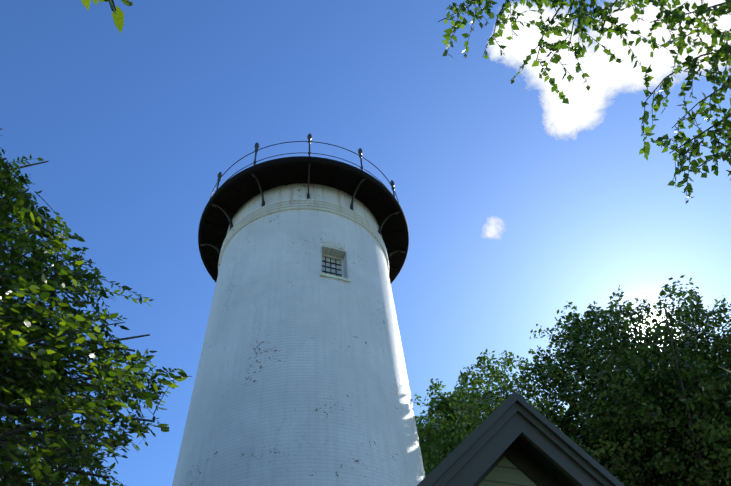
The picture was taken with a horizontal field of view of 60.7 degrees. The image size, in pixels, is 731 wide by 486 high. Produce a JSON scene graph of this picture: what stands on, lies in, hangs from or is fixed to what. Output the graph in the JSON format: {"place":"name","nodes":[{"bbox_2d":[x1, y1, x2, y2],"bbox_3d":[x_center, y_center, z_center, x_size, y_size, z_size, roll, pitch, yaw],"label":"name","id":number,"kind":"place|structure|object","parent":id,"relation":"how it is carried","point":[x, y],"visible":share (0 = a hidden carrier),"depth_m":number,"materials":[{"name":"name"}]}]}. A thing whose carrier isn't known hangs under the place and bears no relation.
{"place":"outdoors","nodes":[
{"label":"outdoors","id":0,"kind":"place"},
{"bbox_2d":[172,183,424,485],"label":"lighthouse tower","id":1,"kind":"structure","parent":0,"point":[301,378],"depth_m":12.11,"materials":[{"name":"paint"}]},
{"bbox_2d":[198,133,408,283],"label":"gallery deck","id":2,"kind":"structure","parent":1,"relation":"on","point":[230,197],"depth_m":16.45,"materials":[{"name":"black metal"}]},
{"bbox_2d":[0,0,730,485],"label":"sky","id":3,"kind":"structure","parent":0,"point":[518,202],"materials":[{"name":"blue"}]},
{"bbox_2d":[417,391,624,485],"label":"oil house","id":4,"kind":"structure","parent":0,"point":[514,438],"depth_m":4.21,"materials":[{"name":"green paint"}]},
{"label":"ground","id":5,"kind":"structure","parent":0,"visible":0},
{"bbox_2d":[0,128,192,485],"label":"tree","id":6,"kind":"object","parent":5,"relation":"on","point":[29,387],"visible":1,"depth_m":6.25,"materials":[{"name":"green plant"}]},
{"bbox_2d":[81,0,132,32],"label":"leaves","id":7,"kind":"object","parent":5,"relation":"on","point":[118,15],"visible":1,"depth_m":2.12,"materials":[{"name":"green plant"}]},
{"bbox_2d":[411,349,553,476],"bbox_3d":[3.181,12.068,20.924,8.729,18.664,9.043,-35,-55,24],"label":"tree","id":8,"kind":"object","parent":5,"relation":"on","point":[435,451],"visible":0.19,"depth_m":23.85,"materials":[{"name":"green plant"}]},
{"bbox_2d":[423,275,730,485],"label":"oak tree","id":9,"kind":"object","parent":5,"relation":"on","point":[670,412],"visible":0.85,"depth_m":15.49,"materials":[{"name":"green plant"}]},
{"bbox_2d":[438,0,730,203],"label":"overhead tree","id":10,"kind":"object","parent":5,"relation":"on","point":[672,18],"visible":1,"depth_m":4.32,"materials":[{"name":"green plant"}]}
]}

